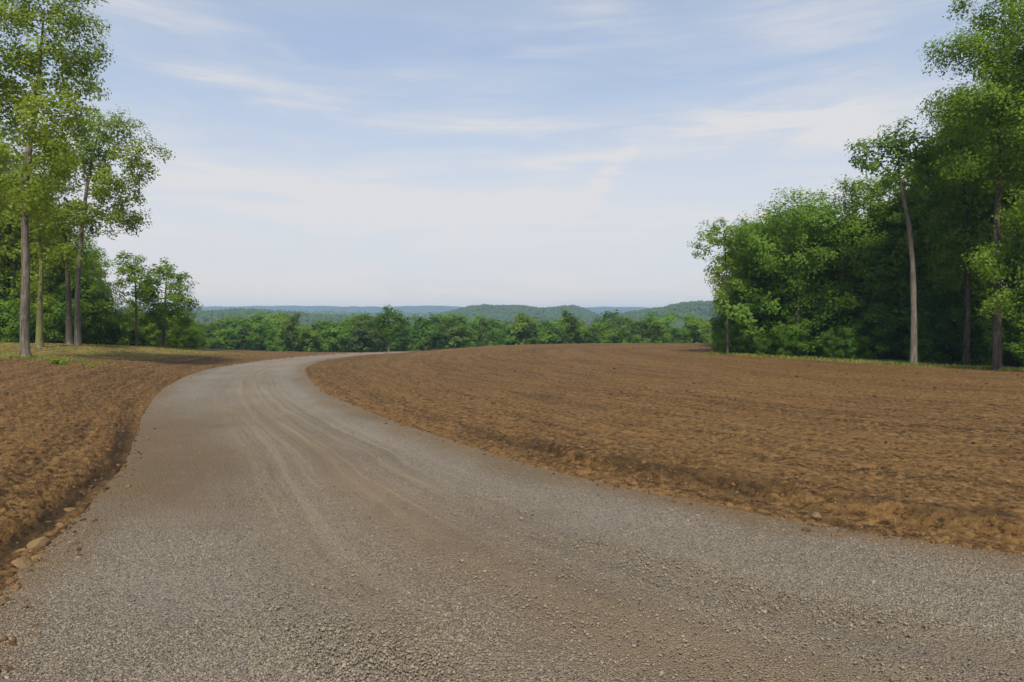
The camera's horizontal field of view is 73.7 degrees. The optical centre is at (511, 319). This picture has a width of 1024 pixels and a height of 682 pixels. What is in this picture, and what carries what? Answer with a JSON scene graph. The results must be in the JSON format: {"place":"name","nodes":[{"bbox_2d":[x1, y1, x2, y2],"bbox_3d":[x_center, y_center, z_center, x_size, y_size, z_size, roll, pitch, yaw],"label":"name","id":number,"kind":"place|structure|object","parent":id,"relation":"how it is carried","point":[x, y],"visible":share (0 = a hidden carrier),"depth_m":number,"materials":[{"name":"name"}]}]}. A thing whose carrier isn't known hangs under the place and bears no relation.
{"place":"outdoors","nodes":[
{"label":"outdoors","id":0,"kind":"place"},
{"bbox_2d":[116,306,651,313],"bbox_3d":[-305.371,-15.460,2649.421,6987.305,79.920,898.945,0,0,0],"label":"hill","id":1,"kind":"structure","parent":0,"point":[416,309],"depth_m":2541.88,"materials":[{"name":"green plant"}]},
{"bbox_2d":[0,0,1022,307],"label":"sky","id":2,"kind":"structure","parent":0,"point":[341,153],"materials":[{"name":"blue"}]},
{"bbox_2d":[0,352,1023,681],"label":"road","id":3,"kind":"structure","parent":0,"point":[286,402],"depth_m":6.76,"materials":[{"name":"grey gravel"}]},
{"bbox_2d":[0,342,1023,586],"bbox_3d":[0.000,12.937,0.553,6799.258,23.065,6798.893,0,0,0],"label":"ground","id":4,"kind":"structure","parent":0,"point":[546,430],"depth_m":15.42,"materials":[{"name":"soil"}]},
{"bbox_2d":[0,271,33,338],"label":"sapling","id":5,"kind":"object","parent":4,"relation":"on","point":[10,292],"visible":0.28,"depth_m":49.15,"materials":[{"name":"green plant"}]},
{"bbox_2d":[0,123,41,273],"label":"tree","id":6,"kind":"object","parent":4,"relation":"on","point":[6,178],"visible":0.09,"depth_m":56.61,"materials":[{"name":"green plant"}]},
{"bbox_2d":[0,299,51,342],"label":"sapling","id":7,"kind":"object","parent":4,"relation":"on","point":[13,322],"visible":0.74,"depth_m":47.28,"materials":[{"name":"green plant"}]},
{"bbox_2d":[0,151,56,304],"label":"tree","id":8,"kind":"object","parent":4,"relation":"on","point":[10,240],"visible":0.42,"depth_m":49.68,"materials":[{"name":"green plant"}]},
{"bbox_2d":[26,536,49,549],"bbox_3d":[-5.202,2.466,7.500,0.212,0.159,0.158,6,-12,-39],"label":"rock","id":9,"kind":"object","parent":4,"relation":"on","point":[38,542],"visible":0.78,"depth_m":7.47,"materials":[{"name":"beige stone"}]},
{"bbox_2d":[0,194,79,292],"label":"tree","id":10,"kind":"object","parent":4,"relation":"on","point":[51,269],"visible":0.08,"depth_m":52.96,"materials":[{"name":"green plant"}]},
{"bbox_2d":[0,175,83,346],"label":"tree","id":11,"kind":"object","parent":4,"relation":"on","point":[38,290],"visible":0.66,"depth_m":40.90,"materials":[{"name":"green plant"}]},
{"bbox_2d":[30,294,63,342],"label":"sapling","id":12,"kind":"object","parent":4,"relation":"on","point":[48,315],"visible":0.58,"depth_m":49.72,"materials":[{"name":"green plant"}]},
{"bbox_2d":[0,0,116,356],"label":"tree","id":13,"kind":"object","parent":4,"relation":"on","point":[31,63],"visible":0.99,"depth_m":29.79,"materials":[{"name":"green plant"}]},
{"bbox_2d":[35,292,84,343],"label":"sapling","id":14,"kind":"object","parent":4,"relation":"on","point":[58,312],"visible":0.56,"depth_m":50.46,"materials":[{"name":"green plant"}]},
{"bbox_2d":[21,185,101,343],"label":"tree","id":15,"kind":"object","parent":4,"relation":"on","point":[69,329],"visible":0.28,"depth_m":45.89,"materials":[{"name":"green plant"}]},
{"bbox_2d":[38,231,109,310],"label":"tree","id":16,"kind":"object","parent":4,"relation":"on","point":[92,290],"visible":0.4,"depth_m":54.90,"materials":[{"name":"green plant"}]},
{"bbox_2d":[49,272,107,342],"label":"sapling","id":17,"kind":"object","parent":4,"relation":"on","point":[61,287],"visible":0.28,"depth_m":54.19,"materials":[{"name":"green plant"}]},
{"bbox_2d":[4,104,175,344],"bbox_3d":[-27.475,-6.087,45.092,10.315,15.899,5.874,0,0,0],"label":"tree","id":18,"kind":"object","parent":4,"relation":"on","point":[100,177],"visible":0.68,"depth_m":44.81,"materials":[{"name":"green plant"}]},
{"bbox_2d":[62,303,117,344],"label":"sapling","id":19,"kind":"object","parent":4,"relation":"on","point":[87,320],"visible":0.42,"depth_m":54.74,"materials":[{"name":"green plant"}]},
{"bbox_2d":[81,310,126,344],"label":"sapling","id":20,"kind":"object","parent":4,"relation":"on","point":[102,324],"visible":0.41,"depth_m":56.01,"materials":[{"name":"green plant"}]},
{"bbox_2d":[89,282,132,345],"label":"sapling","id":21,"kind":"object","parent":4,"relation":"on","point":[108,290],"visible":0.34,"depth_m":57.85,"materials":[{"name":"green plant"}]},
{"bbox_2d":[108,317,132,345],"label":"sapling","id":22,"kind":"object","parent":4,"relation":"on","point":[123,332],"visible":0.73,"depth_m":58.06,"materials":[{"name":"green plant"}]},
{"bbox_2d":[0,343,245,368],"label":"grass","id":23,"kind":"structure","parent":4,"relation":"on","point":[16,356],"depth_m":36.29,"materials":[{"name":"green plant"}]},
{"bbox_2d":[110,250,157,345],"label":"tree","id":24,"kind":"object","parent":4,"relation":"on","point":[130,278],"visible":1,"depth_m":54.76,"materials":[{"name":"green plant"}]},
{"bbox_2d":[118,305,152,345],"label":"sapling","id":25,"kind":"object","parent":4,"relation":"on","point":[132,320],"visible":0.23,"depth_m":62.10,"materials":[{"name":"green plant"}]},
{"bbox_2d":[145,323,166,346],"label":"sapling","id":26,"kind":"object","parent":4,"relation":"on","point":[156,340],"visible":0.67,"depth_m":62.45,"materials":[{"name":"green plant"}]},
{"bbox_2d":[126,257,203,346],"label":"tree","id":27,"kind":"object","parent":4,"relation":"on","point":[177,299],"visible":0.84,"depth_m":57.87,"materials":[{"name":"green plant"}]},
{"bbox_2d":[179,326,207,348],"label":"tree","id":28,"kind":"object","parent":4,"relation":"on","point":[197,337],"visible":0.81,"depth_m":65.73,"materials":[{"name":"green plant"}]},
{"bbox_2d":[209,325,239,349],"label":"tree","id":29,"kind":"object","parent":4,"relation":"on","point":[222,335],"visible":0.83,"depth_m":110.88,"materials":[{"name":"green plant"}]},
{"bbox_2d":[216,316,255,345],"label":"tree","id":30,"kind":"object","parent":4,"relation":"on","point":[235,324],"visible":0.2,"depth_m":123.45,"materials":[{"name":"green plant"}]},
{"bbox_2d":[226,323,253,349],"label":"tree","id":31,"kind":"object","parent":4,"relation":"on","point":[241,330],"visible":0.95,"depth_m":111.58,"materials":[{"name":"green plant"}]},
{"bbox_2d":[240,314,275,350],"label":"tree","id":32,"kind":"object","parent":4,"relation":"on","point":[260,327],"visible":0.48,"depth_m":119.95,"materials":[{"name":"green plant"}]},
{"bbox_2d":[246,311,290,350],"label":"tree","id":33,"kind":"object","parent":4,"relation":"on","point":[271,319],"visible":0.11,"depth_m":133.26,"materials":[{"name":"green plant"}]},
{"bbox_2d":[272,329,298,350],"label":"tree","id":34,"kind":"object","parent":4,"relation":"on","point":[281,343],"visible":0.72,"depth_m":109.70,"materials":[{"name":"green plant"}]},
{"bbox_2d":[279,312,301,350],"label":"tree","id":35,"kind":"object","parent":4,"relation":"on","point":[291,336],"visible":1,"depth_m":107.49,"materials":[{"name":"green plant"}]},
{"bbox_2d":[291,326,320,351],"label":"tree","id":36,"kind":"object","parent":4,"relation":"on","point":[305,343],"visible":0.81,"depth_m":111.45,"materials":[{"name":"green plant"}]},
{"bbox_2d":[318,320,357,351],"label":"tree","id":37,"kind":"object","parent":4,"relation":"on","point":[341,343],"visible":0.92,"depth_m":108.51,"materials":[{"name":"green plant"}]},
{"bbox_2d":[351,319,382,351],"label":"tree","id":38,"kind":"object","parent":4,"relation":"on","point":[368,339],"visible":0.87,"depth_m":113.91,"materials":[{"name":"green plant"}]},
{"bbox_2d":[349,313,385,351],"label":"tree","id":39,"kind":"object","parent":4,"relation":"on","point":[363,317],"visible":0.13,"depth_m":120.92,"materials":[{"name":"green plant"}]},
{"bbox_2d":[370,305,410,351],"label":"tree","id":40,"kind":"object","parent":4,"relation":"on","point":[381,323],"visible":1,"depth_m":87.46,"materials":[{"name":"green plant"}]},
{"bbox_2d":[394,323,417,350],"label":"tree","id":41,"kind":"object","parent":4,"relation":"on","point":[405,342],"visible":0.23,"depth_m":126.00,"materials":[{"name":"green plant"}]},
{"bbox_2d":[405,312,447,350],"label":"tree","id":42,"kind":"object","parent":4,"relation":"on","point":[426,330],"visible":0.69,"depth_m":120.80,"materials":[{"name":"green plant"}]},
{"bbox_2d":[436,316,470,348],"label":"tree","id":43,"kind":"object","parent":4,"relation":"on","point":[452,330],"visible":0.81,"depth_m":111.97,"materials":[{"name":"green plant"}]},
{"bbox_2d":[443,323,476,348],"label":"tree","id":44,"kind":"object","parent":4,"relation":"on","point":[454,344],"visible":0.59,"depth_m":112.48,"materials":[{"name":"green plant"}]},
{"bbox_2d":[474,317,493,346],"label":"tree","id":45,"kind":"object","parent":4,"relation":"on","point":[484,328],"visible":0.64,"depth_m":123.70,"materials":[{"name":"green plant"}]},
{"bbox_2d":[492,327,518,344],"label":"tree","id":46,"kind":"object","parent":4,"relation":"on","point":[510,339],"visible":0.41,"depth_m":125.26,"materials":[{"name":"green plant"}]},
{"bbox_2d":[0,343,1023,677],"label":"dirt clods","id":47,"kind":"object","parent":4,"relation":"on","point":[106,487],"visible":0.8,"depth_m":10.62,"materials":[{"name":"brown soil"}]},
{"bbox_2d":[502,310,542,344],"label":"tree","id":48,"kind":"object","parent":4,"relation":"on","point":[521,320],"visible":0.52,"depth_m":125.65,"materials":[{"name":"green plant"}]},
{"bbox_2d":[536,321,564,343],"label":"tree","id":49,"kind":"object","parent":4,"relation":"on","point":[547,336],"visible":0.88,"depth_m":111.91,"materials":[{"name":"green plant"}]},
{"bbox_2d":[559,308,580,343],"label":"tree","id":50,"kind":"object","parent":4,"relation":"on","point":[573,326],"visible":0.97,"depth_m":107.67,"materials":[{"name":"green plant"}]},
{"bbox_2d":[588,320,619,342],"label":"tree","id":51,"kind":"object","parent":4,"relation":"on","point":[607,332],"visible":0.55,"depth_m":122.98,"materials":[{"name":"green plant"}]},
{"bbox_2d":[599,309,637,341],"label":"tree","id":52,"kind":"object","parent":4,"relation":"on","point":[612,315],"visible":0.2,"depth_m":139.65,"materials":[{"name":"green plant"}]},
{"bbox_2d":[629,320,653,342],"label":"tree","id":53,"kind":"object","parent":4,"relation":"on","point":[641,333],"visible":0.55,"depth_m":122.47,"materials":[{"name":"green plant"}]},
{"bbox_2d":[646,319,674,342],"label":"tree","id":54,"kind":"object","parent":4,"relation":"on","point":[660,337],"visible":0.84,"depth_m":111.09,"materials":[{"name":"green plant"}]},
{"bbox_2d":[638,308,682,332],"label":"tree","id":55,"kind":"object","parent":4,"relation":"on","point":[668,318],"visible":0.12,"depth_m":147.04,"materials":[{"name":"green plant"}]},
{"bbox_2d":[679,313,712,342],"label":"tree","id":56,"kind":"object","parent":4,"relation":"on","point":[697,331],"visible":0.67,"depth_m":121.11,"materials":[{"name":"green plant"}]},
{"bbox_2d":[710,315,724,350],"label":"sapling","id":57,"kind":"object","parent":4,"relation":"on","point":[716,329],"visible":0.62,"depth_m":48.80,"materials":[{"name":"green plant"}]},
{"bbox_2d":[686,217,754,354],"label":"tree","id":58,"kind":"object","parent":4,"relation":"on","point":[716,240],"visible":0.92,"depth_m":44.96,"materials":[{"name":"green plant"}]},
{"bbox_2d":[707,222,749,320],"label":"tree","id":59,"kind":"object","parent":4,"relation":"on","point":[721,278],"visible":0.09,"depth_m":55.35,"materials":[{"name":"green plant"}]},
{"bbox_2d":[715,324,751,353],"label":"sapling","id":60,"kind":"object","parent":4,"relation":"on","point":[734,346],"visible":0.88,"depth_m":45.38,"materials":[{"name":"green plant"}]},
{"bbox_2d":[722,318,770,353],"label":"sapling","id":61,"kind":"object","parent":4,"relation":"on","point":[749,346],"visible":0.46,"depth_m":45.29,"materials":[{"name":"green plant"}]},
{"bbox_2d":[717,219,788,350],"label":"tree","id":62,"kind":"object","parent":4,"relation":"on","point":[736,253],"visible":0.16,"depth_m":46.00,"materials":[{"name":"green plant"}]},
{"bbox_2d":[724,211,781,352],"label":"tree","id":63,"kind":"object","parent":4,"relation":"on","point":[743,248],"visible":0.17,"depth_m":46.72,"materials":[{"name":"green plant"}]},
{"bbox_2d":[714,258,796,353],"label":"sapling","id":64,"kind":"object","parent":4,"relation":"on","point":[738,312],"visible":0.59,"depth_m":44.66,"materials":[{"name":"green plant"}]},
{"bbox_2d":[754,334,772,355],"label":"sapling","id":65,"kind":"object","parent":4,"relation":"on","point":[760,346],"visible":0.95,"depth_m":43.52,"materials":[{"name":"green plant"}]},
{"bbox_2d":[750,272,807,353],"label":"sapling","id":66,"kind":"object","parent":4,"relation":"on","point":[770,312],"visible":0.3,"depth_m":44.66,"materials":[{"name":"green plant"}]},
{"bbox_2d":[774,323,800,356],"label":"sapling","id":67,"kind":"object","parent":4,"relation":"on","point":[784,342],"visible":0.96,"depth_m":42.75,"materials":[{"name":"green plant"}]},
{"bbox_2d":[731,186,855,355],"bbox_3d":[17.994,-3.062,43.804,8.152,11.113,6.325,0,0,0],"label":"tree","id":68,"kind":"object","parent":4,"relation":"on","point":[786,259],"visible":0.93,"depth_m":43.18,"materials":[{"name":"green plant"}]},
{"bbox_2d":[781,315,811,355],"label":"sapling","id":69,"kind":"object","parent":4,"relation":"on","point":[798,331],"visible":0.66,"depth_m":43.34,"materials":[{"name":"green plant"}]},
{"bbox_2d":[762,210,852,352],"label":"tree","id":70,"kind":"object","parent":4,"relation":"on","point":[823,257],"visible":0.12,"depth_m":44.18,"materials":[{"name":"green plant"}]},
{"bbox_2d":[760,267,883,354],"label":"sapling","id":71,"kind":"object","parent":4,"relation":"on","point":[829,281],"visible":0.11,"depth_m":44.40,"materials":[{"name":"green plant"}]},
{"bbox_2d":[801,270,855,354],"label":"sapling","id":72,"kind":"object","parent":4,"relation":"on","point":[829,300],"visible":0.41,"depth_m":43.71,"materials":[{"name":"green plant"}]},
{"bbox_2d":[802,279,855,354],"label":"sapling","id":73,"kind":"object","parent":4,"relation":"on","point":[815,325],"visible":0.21,"depth_m":43.75,"materials":[{"name":"green plant"}]},
{"bbox_2d":[818,330,841,357],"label":"sapling","id":74,"kind":"object","parent":4,"relation":"on","point":[829,342],"visible":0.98,"depth_m":42.23,"materials":[{"name":"green plant"}]},
{"bbox_2d":[800,185,881,298],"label":"tree","id":75,"kind":"object","parent":4,"relation":"on","point":[832,228],"visible":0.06,"depth_m":45.11,"materials":[{"name":"green plant"}]},
{"bbox_2d":[832,325,872,357],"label":"sapling","id":76,"kind":"object","parent":4,"relation":"on","point":[850,342],"visible":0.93,"depth_m":42.00,"materials":[{"name":"green plant"}]},
{"bbox_2d":[821,292,897,355],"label":"sapling","id":77,"kind":"object","parent":4,"relation":"on","point":[840,325],"visible":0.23,"depth_m":43.08,"materials":[{"name":"green plant"}]},
{"bbox_2d":[698,351,1023,371],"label":"grass","id":78,"kind":"structure","parent":4,"relation":"on","point":[958,366],"depth_m":38.04,"materials":[{"name":"green plant"}]},
{"bbox_2d":[821,293,904,355],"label":"sapling","id":79,"kind":"object","parent":4,"relation":"on","point":[869,325],"visible":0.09,"depth_m":42.77,"materials":[{"name":"green plant"}]},
{"bbox_2d":[819,173,917,352],"bbox_3d":[22.257,-3.431,43.003,6.076,11.885,4.626,0,0,0],"label":"tree","id":80,"kind":"object","parent":4,"relation":"on","point":[872,194],"visible":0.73,"depth_m":42.56,"materials":[{"name":"green plant"}]},
{"bbox_2d":[837,175,940,356],"bbox_3d":[23.827,-3.373,43.391,6.866,11.882,5.953,0,0,5],"label":"tree","id":81,"kind":"object","parent":4,"relation":"on","point":[899,219],"visible":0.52,"depth_m":41.91,"materials":[{"name":"green plant"}]},
{"bbox_2d":[870,304,910,358],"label":"sapling","id":82,"kind":"object","parent":4,"relation":"on","point":[895,340],"visible":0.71,"depth_m":41.62,"materials":[{"name":"green plant"}]},
{"bbox_2d":[840,262,950,355],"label":"sapling","id":83,"kind":"object","parent":4,"relation":"on","point":[896,286],"visible":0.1,"depth_m":42.10,"materials":[{"name":"green plant"}]},
{"bbox_2d":[843,116,954,363],"bbox_3d":[21.007,-4.136,36.917,6.068,13.490,3.152,0,0,0],"label":"tree","id":84,"kind":"object","parent":4,"relation":"on","point":[922,167],"visible":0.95,"depth_m":36.87,"materials":[{"name":"green plant"}]},
{"bbox_2d":[880,266,933,355],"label":"sapling","id":85,"kind":"object","parent":4,"relation":"on","point":[902,299],"visible":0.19,"depth_m":41.79,"materials":[{"name":"green plant"}]},
{"bbox_2d":[894,324,952,360],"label":"sapling","id":86,"kind":"object","parent":4,"relation":"on","point":[925,342],"visible":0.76,"depth_m":39.75,"materials":[{"name":"green plant"}]},
{"bbox_2d":[886,263,982,356],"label":"sapling","id":87,"kind":"object","parent":4,"relation":"on","point":[904,319],"visible":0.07,"depth_m":40.80,"materials":[{"name":"green plant"}]},
{"bbox_2d":[894,283,978,361],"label":"sapling","id":88,"kind":"object","parent":4,"relation":"on","point":[926,317],"visible":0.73,"depth_m":39.39,"materials":[{"name":"green plant"}]},
{"bbox_2d":[877,143,1009,355],"bbox_3d":[25.700,-4.235,41.412,7.286,13.745,6.052,0,0,31],"label":"tree","id":89,"kind":"object","parent":4,"relation":"on","point":[905,249],"visible":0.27,"depth_m":41.33,"materials":[{"name":"green plant"}]},
{"bbox_2d":[911,112,1009,363],"bbox_3d":[24.327,-4.614,36.925,4.775,14.401,3.986,0,0,14],"label":"tree","id":90,"kind":"object","parent":4,"relation":"on","point":[953,199],"visible":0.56,"depth_m":36.95,"materials":[{"name":"green plant"}]},
{"bbox_2d":[937,304,991,361],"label":"sapling","id":91,"kind":"object","parent":4,"relation":"on","point":[974,332],"visible":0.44,"depth_m":38.53,"materials":[{"name":"green plant"}]},
{"bbox_2d":[912,87,1021,362],"bbox_3d":[25.665,-5.214,37.944,5.549,15.806,6.266,0,0,16],"label":"tree","id":92,"kind":"object","parent":4,"relation":"on","point":[959,286],"visible":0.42,"depth_m":37.69,"materials":[{"name":"green plant"}]},
{"bbox_2d":[916,0,1023,369],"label":"tree","id":93,"kind":"object","parent":4,"relation":"on","point":[964,106],"visible":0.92,"depth_m":32.80,"materials":[{"name":"green plant"}]},
{"bbox_2d":[939,1,1023,313],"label":"tree","id":94,"kind":"object","parent":4,"relation":"on","point":[1015,270],"visible":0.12,"depth_m":37.56,"materials":[{"name":"green plant"}]},
{"bbox_2d":[952,280,1015,361],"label":"sapling","id":95,"kind":"object","parent":4,"relation":"on","point":[979,292],"visible":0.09,"depth_m":39.09,"materials":[{"name":"green plant"}]},
{"bbox_2d":[955,301,1023,364],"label":"sapling","id":96,"kind":"object","parent":4,"relation":"on","point":[988,339],"visible":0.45,"depth_m":36.38,"materials":[{"name":"green plant"}]},
{"bbox_2d":[971,7,1023,293],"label":"tree","id":97,"kind":"object","parent":4,"relation":"on","point":[1020,262],"visible":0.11,"depth_m":35.98,"materials":[{"name":"green plant"}]},
{"bbox_2d":[972,0,1023,333],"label":"tree","id":98,"kind":"object","parent":4,"relation":"on","point":[1011,38],"visible":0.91,"depth_m":31.04,"materials":[{"name":"green plant"}]},
{"bbox_2d":[1002,321,1023,365],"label":"sapling","id":99,"kind":"object","parent":4,"relation":"on","point":[1013,346],"visible":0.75,"depth_m":34.29,"materials":[{"name":"green plant"}]},
{"bbox_2d":[1002,320,1023,365],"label":"sapling","id":100,"kind":"object","parent":4,"relation":"on","point":[1016,360],"visible":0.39,"depth_m":35.58,"materials":[{"name":"green plant"}]},
{"bbox_2d":[1008,287,1023,366],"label":"sapling","id":101,"kind":"object","parent":4,"relation":"on","point":[1016,323],"visible":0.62,"depth_m":34.34,"materials":[{"name":"green plant"}]},
{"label":"hill","id":102,"kind":"structure","parent":0,"visible":0},
{"bbox_2d":[422,303,602,324],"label":"woods","id":103,"kind":"object","parent":102,"relation":"on","point":[505,313],"visible":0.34,"depth_m":827.10,"materials":[{"name":"green plant"}]},
{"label":"hill","id":104,"kind":"structure","parent":0,"visible":0},
{"bbox_2d":[582,300,717,329],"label":"woods","id":105,"kind":"object","parent":104,"relation":"on","point":[684,308],"visible":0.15,"depth_m":687.55,"materials":[{"name":"green plant"}]},
{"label":"hill","id":106,"kind":"structure","parent":0,"visible":0},
{"bbox_2d":[184,307,414,331],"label":"woods","id":107,"kind":"object","parent":106,"relation":"on","point":[204,316],"visible":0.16,"depth_m":601.42,"materials":[{"name":"green plant"}]},
{"bbox_3d":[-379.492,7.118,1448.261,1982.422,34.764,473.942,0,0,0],"label":"hill","id":108,"kind":"structure","parent":0,"visible":0},
{"bbox_2d":[121,310,623,320],"bbox_3d":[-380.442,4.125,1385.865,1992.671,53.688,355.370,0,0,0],"label":"woods","id":109,"kind":"object","parent":108,"relation":"on","point":[410,315],"visible":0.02,"depth_m":1394.62,"materials":[{"name":"green plant"}]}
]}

